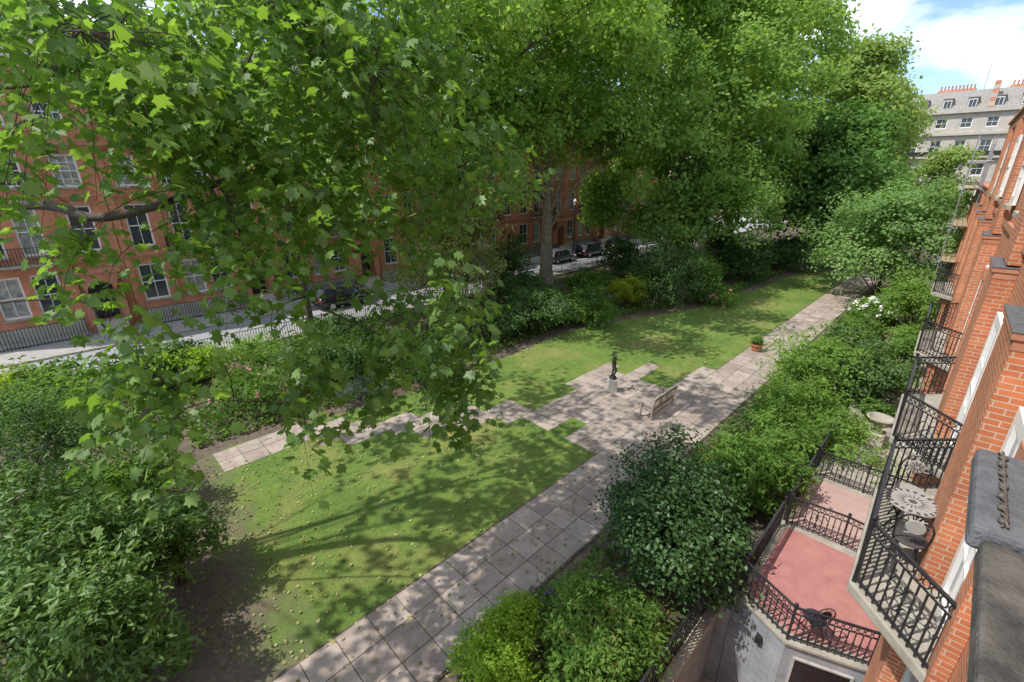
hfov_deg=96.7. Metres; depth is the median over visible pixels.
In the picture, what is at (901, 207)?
cherry tree
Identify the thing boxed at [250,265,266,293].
door
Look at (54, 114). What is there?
window
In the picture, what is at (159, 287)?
window
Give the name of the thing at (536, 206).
window
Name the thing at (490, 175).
window
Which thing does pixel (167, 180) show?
window
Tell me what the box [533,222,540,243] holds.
window
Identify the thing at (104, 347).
kerb
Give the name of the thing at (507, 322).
dark shrub
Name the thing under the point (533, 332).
ground cover
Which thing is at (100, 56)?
plane tree
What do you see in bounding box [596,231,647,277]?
dark shrub
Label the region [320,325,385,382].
hedge shrub
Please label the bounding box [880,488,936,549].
bistro table
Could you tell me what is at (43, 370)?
hedge shrub
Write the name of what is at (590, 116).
plane tree
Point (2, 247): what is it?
window
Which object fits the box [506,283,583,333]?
dark shrub
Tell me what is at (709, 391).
paving
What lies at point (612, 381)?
statue
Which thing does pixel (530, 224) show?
terraced house
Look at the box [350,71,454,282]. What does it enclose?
terraced house
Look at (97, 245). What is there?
window
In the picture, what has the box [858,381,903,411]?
railing
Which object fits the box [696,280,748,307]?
flower clump
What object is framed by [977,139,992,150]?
window
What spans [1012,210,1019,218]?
window
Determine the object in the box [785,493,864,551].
railing
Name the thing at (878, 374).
leafy shrub
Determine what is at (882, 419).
birdbath
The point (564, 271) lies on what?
pavement
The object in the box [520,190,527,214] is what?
window
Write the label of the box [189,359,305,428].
rose shrub
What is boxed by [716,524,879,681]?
terrace
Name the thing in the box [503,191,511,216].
window
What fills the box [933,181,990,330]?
brick house
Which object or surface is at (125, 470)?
shrub
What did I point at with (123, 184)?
window
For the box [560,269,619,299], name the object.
hedge shrub
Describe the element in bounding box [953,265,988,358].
window
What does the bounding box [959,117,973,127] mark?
window
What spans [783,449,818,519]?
railing
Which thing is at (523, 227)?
window
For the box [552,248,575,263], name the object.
parked car
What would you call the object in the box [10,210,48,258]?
window
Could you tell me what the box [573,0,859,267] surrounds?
plane tree
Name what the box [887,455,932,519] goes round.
bistro chair
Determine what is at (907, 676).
window
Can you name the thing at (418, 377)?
dark shrub
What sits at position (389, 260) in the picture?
window
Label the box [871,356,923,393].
terrace shrub
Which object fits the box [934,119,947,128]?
window
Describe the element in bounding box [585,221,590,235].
window
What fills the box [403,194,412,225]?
window
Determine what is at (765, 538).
railing
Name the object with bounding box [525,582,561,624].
flower clump
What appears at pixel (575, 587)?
feathery shrub
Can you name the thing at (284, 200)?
window
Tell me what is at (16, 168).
window
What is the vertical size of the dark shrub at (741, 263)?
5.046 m
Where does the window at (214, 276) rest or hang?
in the terraced house at (157, 297)
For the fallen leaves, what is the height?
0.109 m
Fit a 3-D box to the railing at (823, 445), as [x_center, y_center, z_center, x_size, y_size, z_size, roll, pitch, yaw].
[10.444,3.289,15.021,0.084,0.970,2.984,19,27,42]
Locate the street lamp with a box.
[572,199,576,253]
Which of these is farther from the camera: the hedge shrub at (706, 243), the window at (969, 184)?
the window at (969, 184)
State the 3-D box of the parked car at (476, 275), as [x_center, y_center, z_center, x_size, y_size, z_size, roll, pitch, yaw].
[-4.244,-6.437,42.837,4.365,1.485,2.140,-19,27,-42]
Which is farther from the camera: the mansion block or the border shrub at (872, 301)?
the mansion block
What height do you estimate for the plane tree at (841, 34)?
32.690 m
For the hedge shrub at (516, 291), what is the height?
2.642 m
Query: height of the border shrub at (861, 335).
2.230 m
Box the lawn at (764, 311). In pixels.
[0,269,850,681]
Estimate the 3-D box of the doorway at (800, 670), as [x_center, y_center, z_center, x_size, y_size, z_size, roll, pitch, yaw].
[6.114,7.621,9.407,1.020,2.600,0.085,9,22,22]
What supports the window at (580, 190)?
in the terraced house at (582, 234)
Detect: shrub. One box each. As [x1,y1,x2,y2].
[0,354,106,426]
[0,361,43,412]
[0,363,165,459]
[0,368,155,565]
[0,450,182,681]
[0,521,206,681]
[45,433,203,529]
[89,488,232,593]
[101,336,205,400]
[152,340,239,382]
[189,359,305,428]
[224,328,290,371]
[263,316,379,397]
[313,305,378,338]
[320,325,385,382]
[329,371,395,409]
[373,329,450,390]
[443,586,548,681]
[452,294,527,344]
[483,263,547,308]
[506,283,565,324]
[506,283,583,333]
[528,587,647,681]
[530,545,687,681]
[558,276,623,329]
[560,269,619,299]
[581,288,611,315]
[589,417,762,618]
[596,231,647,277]
[607,272,652,307]
[618,263,670,296]
[679,217,710,253]
[679,246,733,284]
[684,259,722,302]
[686,416,821,519]
[690,451,766,518]
[696,226,783,282]
[697,223,745,254]
[716,232,768,272]
[730,369,906,486]
[753,237,799,266]
[756,226,826,273]
[756,318,880,402]
[772,372,833,407]
[779,344,818,374]
[790,387,859,442]
[809,335,927,408]
[814,321,884,356]
[820,352,872,404]
[821,321,899,368]
[833,307,892,337]
[847,289,914,325]
[855,397,896,424]
[860,317,890,340]
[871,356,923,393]
[873,264,947,329]
[883,332,924,373]
[884,321,936,344]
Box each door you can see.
[88,283,120,317]
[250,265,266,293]
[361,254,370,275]
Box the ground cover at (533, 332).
[165,254,909,681]
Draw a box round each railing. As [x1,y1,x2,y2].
[639,573,719,681]
[738,556,880,665]
[741,496,787,587]
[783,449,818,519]
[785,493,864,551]
[814,415,841,470]
[815,448,910,495]
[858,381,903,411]
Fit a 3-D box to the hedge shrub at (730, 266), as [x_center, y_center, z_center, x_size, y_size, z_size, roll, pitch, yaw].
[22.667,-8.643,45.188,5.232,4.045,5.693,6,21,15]
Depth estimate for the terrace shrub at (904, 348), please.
21.12 m
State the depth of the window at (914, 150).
80.63 m
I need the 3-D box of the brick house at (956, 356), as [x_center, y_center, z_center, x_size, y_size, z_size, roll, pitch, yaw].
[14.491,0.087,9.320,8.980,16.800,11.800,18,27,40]
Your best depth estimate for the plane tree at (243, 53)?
21.94 m
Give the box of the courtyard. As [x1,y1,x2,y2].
[646,597,732,681]
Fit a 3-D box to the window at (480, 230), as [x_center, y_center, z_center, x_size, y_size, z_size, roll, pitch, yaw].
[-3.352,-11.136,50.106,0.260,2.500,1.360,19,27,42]
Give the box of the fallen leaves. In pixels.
[146,300,808,681]
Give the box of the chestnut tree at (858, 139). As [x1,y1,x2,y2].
[748,95,927,263]
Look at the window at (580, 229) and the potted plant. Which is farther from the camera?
the window at (580, 229)
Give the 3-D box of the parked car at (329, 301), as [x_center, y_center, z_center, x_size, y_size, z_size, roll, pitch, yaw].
[-12.871,-3.552,34.706,4.365,1.685,2.140,-19,27,-42]
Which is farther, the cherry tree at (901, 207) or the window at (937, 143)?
the window at (937, 143)
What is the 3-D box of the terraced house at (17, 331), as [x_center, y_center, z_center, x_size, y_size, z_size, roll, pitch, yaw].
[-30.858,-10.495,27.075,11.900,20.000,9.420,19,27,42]
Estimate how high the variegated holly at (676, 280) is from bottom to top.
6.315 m
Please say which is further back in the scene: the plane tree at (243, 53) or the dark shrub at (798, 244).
the dark shrub at (798, 244)
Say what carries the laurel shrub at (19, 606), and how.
on the lawn at (764, 311)
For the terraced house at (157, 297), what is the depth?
30.42 m
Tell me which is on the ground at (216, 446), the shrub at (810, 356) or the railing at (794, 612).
the shrub at (810, 356)
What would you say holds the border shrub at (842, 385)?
on the ground at (216, 446)
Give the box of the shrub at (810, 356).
[756,318,880,402]
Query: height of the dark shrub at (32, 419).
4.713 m
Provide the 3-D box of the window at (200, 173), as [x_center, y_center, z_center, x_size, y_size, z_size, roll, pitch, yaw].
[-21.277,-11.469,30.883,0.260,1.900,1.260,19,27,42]
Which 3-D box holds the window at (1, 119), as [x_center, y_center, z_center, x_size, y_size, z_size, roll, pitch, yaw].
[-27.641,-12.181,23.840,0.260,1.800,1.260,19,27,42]
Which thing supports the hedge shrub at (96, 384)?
on the ground at (216, 446)
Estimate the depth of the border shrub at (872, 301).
29.55 m
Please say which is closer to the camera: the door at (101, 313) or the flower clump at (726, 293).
the door at (101, 313)
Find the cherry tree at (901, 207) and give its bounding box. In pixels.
[787,166,976,297]
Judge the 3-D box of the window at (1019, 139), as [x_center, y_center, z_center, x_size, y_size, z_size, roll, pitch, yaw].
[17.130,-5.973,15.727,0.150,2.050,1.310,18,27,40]
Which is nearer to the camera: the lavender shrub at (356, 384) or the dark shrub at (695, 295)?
the lavender shrub at (356, 384)
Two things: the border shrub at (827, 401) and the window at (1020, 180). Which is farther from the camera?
the border shrub at (827, 401)
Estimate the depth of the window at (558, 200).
57.66 m
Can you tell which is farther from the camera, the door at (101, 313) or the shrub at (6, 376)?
the door at (101, 313)
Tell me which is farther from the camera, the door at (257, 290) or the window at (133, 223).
the door at (257, 290)
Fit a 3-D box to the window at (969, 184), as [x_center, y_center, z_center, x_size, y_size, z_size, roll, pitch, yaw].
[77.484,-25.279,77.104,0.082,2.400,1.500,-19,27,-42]
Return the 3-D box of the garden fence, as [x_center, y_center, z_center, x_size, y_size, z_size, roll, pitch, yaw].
[-1.485,-4.866,38.971,0.084,1.220,72.084,19,27,42]
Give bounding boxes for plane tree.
[0,0,555,538]
[148,0,411,318]
[281,0,683,312]
[386,0,684,284]
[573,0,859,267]
[659,0,874,253]
[774,26,943,192]
[873,70,951,193]
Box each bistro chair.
[799,608,835,641]
[884,514,934,575]
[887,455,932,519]
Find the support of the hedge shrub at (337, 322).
on the ground at (216, 446)
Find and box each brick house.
[846,302,1023,681]
[888,137,1023,487]
[921,106,1023,393]
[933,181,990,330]
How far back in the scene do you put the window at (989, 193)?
19.26 m
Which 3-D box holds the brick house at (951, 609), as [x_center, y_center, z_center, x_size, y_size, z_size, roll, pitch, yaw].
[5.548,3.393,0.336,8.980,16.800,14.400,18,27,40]
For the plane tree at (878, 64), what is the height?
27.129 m
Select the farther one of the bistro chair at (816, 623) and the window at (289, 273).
the window at (289, 273)
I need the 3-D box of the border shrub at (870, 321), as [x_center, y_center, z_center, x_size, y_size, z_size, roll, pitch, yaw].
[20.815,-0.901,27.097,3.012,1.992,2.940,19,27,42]
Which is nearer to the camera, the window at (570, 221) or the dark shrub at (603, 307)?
the dark shrub at (603, 307)
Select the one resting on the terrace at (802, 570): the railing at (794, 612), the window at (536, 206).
the railing at (794, 612)
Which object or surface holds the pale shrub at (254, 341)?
on the ground at (216, 446)
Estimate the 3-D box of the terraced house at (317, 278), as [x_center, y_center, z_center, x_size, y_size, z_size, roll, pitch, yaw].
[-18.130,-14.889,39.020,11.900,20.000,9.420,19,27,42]
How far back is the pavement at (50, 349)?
27.91 m
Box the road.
[0,220,770,376]
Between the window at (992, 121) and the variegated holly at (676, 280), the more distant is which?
the window at (992, 121)
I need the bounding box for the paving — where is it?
[213,269,884,681]
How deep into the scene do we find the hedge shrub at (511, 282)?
33.43 m
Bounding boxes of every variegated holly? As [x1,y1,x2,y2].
[381,162,515,323]
[624,221,721,311]
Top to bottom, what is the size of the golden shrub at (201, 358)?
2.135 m
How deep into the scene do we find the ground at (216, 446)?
19.28 m
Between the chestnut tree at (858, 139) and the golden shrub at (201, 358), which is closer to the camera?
the golden shrub at (201, 358)
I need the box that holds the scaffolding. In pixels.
[919,135,998,323]
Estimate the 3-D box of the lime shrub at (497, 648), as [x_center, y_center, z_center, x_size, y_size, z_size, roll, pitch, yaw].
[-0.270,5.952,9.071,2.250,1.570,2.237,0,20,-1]
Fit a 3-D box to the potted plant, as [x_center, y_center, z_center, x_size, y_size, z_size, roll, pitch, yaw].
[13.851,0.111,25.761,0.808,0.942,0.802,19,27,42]
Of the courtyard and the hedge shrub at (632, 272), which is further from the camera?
the hedge shrub at (632, 272)
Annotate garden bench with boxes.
[639,385,677,419]
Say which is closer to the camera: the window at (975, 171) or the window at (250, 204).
the window at (250, 204)
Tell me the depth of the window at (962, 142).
76.50 m
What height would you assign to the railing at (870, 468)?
0.970 m
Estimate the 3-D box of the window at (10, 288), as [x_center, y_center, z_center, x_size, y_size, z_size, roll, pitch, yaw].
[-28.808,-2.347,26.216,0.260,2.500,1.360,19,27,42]
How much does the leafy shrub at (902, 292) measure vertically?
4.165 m
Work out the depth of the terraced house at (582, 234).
60.52 m
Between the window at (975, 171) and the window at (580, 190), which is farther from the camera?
the window at (975, 171)
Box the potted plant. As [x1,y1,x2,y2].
[749,336,763,351]
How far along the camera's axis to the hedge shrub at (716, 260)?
40.58 m
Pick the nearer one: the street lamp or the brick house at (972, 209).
the brick house at (972, 209)
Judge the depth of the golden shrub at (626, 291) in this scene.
33.47 m
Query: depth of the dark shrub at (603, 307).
29.61 m
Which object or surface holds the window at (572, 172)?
in the terraced house at (582, 234)
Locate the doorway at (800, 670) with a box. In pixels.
[785,656,853,681]
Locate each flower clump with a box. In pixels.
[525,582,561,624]
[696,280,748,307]
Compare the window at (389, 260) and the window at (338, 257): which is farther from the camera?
the window at (389, 260)
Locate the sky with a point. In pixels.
(962, 39)
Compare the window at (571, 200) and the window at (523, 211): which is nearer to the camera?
the window at (523, 211)
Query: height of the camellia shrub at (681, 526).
3.869 m
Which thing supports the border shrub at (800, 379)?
on the ground at (216, 446)
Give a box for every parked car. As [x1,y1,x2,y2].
[312,282,373,310]
[451,264,488,281]
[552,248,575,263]
[574,241,604,257]
[605,238,629,249]
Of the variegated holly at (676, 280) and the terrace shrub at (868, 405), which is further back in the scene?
the variegated holly at (676, 280)
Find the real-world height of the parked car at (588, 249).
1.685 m
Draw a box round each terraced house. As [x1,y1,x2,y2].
[0,0,140,352]
[63,18,280,322]
[232,52,384,299]
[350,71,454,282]
[454,131,523,265]
[517,134,571,257]
[565,108,609,249]
[605,154,642,239]
[639,160,669,233]
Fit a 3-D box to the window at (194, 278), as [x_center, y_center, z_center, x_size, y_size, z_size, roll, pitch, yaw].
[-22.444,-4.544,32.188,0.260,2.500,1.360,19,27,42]
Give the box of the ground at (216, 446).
[0,186,957,681]
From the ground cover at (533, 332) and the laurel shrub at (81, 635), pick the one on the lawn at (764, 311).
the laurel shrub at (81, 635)
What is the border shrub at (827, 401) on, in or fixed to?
on the ground at (216, 446)
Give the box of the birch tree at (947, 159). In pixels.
[905,137,998,262]
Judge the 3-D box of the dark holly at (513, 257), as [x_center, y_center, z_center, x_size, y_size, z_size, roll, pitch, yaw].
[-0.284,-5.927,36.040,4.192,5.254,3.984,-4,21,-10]
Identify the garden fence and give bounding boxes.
[17,244,664,378]
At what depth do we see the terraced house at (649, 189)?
72.12 m
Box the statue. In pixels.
[607,351,617,392]
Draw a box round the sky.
[58,0,1023,175]
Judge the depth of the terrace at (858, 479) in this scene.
14.35 m
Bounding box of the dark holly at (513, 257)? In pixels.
[487,232,533,298]
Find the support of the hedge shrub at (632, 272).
on the ground at (216, 446)
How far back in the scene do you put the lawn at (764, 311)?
14.22 m
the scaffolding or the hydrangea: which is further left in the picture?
the hydrangea
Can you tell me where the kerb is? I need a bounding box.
[4,220,756,367]
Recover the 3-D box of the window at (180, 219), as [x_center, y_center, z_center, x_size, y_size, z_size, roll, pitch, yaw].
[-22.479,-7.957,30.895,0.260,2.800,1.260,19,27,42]
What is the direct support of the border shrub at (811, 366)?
on the ground at (216, 446)
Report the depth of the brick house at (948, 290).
18.02 m
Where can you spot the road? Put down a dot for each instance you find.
(205, 333)
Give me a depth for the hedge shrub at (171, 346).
21.12 m
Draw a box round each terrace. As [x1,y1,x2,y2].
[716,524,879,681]
[781,476,871,557]
[812,404,913,498]
[853,332,925,414]
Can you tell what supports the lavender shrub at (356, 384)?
on the ground at (216, 446)
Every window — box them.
[0,115,4,127]
[0,153,24,189]
[0,237,10,260]
[0,277,32,323]
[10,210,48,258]
[26,93,61,121]
[29,275,68,316]
[47,154,85,188]
[65,205,101,252]
[109,156,137,187]
[121,203,155,248]
[137,263,172,301]
[160,174,172,186]
[168,203,191,244]
[181,259,207,295]
[191,157,208,186]
[209,256,234,291]
[234,202,254,234]
[278,200,289,236]
[283,250,298,280]
[312,245,330,276]
[332,247,345,273]
[381,195,393,226]
[383,238,399,265]
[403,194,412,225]
[477,230,486,251]
[488,168,496,181]
[488,227,495,249]
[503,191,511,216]
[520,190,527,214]
[520,223,527,245]
[533,190,540,213]
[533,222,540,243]
[555,189,560,211]
[556,164,562,180]
[566,218,573,238]
[568,188,573,210]
[569,165,575,180]
[578,218,583,236]
[579,190,584,209]
[581,165,585,179]
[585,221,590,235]
[900,667,917,681]
[905,141,917,152]
[928,141,941,151]
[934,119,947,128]
[935,406,1023,642]
[947,312,1003,456]
[953,140,966,149]
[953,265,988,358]
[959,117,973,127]
[963,184,976,198]
[969,164,984,174]
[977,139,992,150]
[985,115,1000,126]
[988,143,1009,194]
[993,135,1023,199]
[1003,162,1023,209]
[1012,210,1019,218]
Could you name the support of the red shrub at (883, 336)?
on the ground at (216, 446)
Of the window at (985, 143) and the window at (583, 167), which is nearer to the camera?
the window at (583, 167)
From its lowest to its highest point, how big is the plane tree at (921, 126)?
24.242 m
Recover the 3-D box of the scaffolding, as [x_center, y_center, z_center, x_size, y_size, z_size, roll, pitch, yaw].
[30.667,-7.809,31.359,1.100,12.000,9.500,18,27,40]
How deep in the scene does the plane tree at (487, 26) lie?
25.73 m
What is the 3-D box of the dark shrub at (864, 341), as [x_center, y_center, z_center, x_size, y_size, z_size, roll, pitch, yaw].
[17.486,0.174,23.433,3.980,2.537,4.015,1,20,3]
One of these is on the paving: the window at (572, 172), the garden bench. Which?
the garden bench
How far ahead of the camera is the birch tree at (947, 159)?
42.84 m
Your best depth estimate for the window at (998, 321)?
8.45 m
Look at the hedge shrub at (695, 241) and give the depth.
56.71 m
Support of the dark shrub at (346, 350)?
on the ground at (216, 446)
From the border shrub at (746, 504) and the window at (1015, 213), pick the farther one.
the border shrub at (746, 504)
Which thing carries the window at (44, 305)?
in the terraced house at (17, 331)
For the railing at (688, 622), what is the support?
on the courtyard
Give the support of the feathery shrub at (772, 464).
on the ground at (216, 446)
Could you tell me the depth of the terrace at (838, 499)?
12.54 m
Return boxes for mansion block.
[781,64,1023,230]
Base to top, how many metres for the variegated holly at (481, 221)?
10.431 m
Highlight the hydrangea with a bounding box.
[839,296,898,325]
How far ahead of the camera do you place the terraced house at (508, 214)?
51.30 m
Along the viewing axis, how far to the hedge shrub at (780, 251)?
47.51 m
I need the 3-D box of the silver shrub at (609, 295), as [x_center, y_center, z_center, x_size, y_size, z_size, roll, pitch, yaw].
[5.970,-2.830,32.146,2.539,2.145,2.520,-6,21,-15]
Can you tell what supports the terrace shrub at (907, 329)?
on the terrace at (922, 373)
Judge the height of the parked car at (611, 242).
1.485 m
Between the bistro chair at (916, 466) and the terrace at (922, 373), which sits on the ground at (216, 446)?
the terrace at (922, 373)
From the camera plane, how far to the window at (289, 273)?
36.57 m
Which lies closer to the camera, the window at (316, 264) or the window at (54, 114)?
the window at (54, 114)
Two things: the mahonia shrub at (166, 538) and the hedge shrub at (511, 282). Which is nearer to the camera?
the mahonia shrub at (166, 538)
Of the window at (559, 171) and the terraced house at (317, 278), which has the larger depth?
the window at (559, 171)
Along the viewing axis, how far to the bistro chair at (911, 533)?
6.17 m
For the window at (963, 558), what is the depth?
5.29 m
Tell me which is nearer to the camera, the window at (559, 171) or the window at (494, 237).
the window at (494, 237)
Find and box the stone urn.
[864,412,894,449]
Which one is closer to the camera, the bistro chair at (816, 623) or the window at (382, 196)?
the bistro chair at (816, 623)
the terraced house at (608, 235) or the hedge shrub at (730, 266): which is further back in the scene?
the terraced house at (608, 235)
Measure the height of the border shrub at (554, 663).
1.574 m
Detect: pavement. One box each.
[0,215,757,364]
[89,221,788,381]

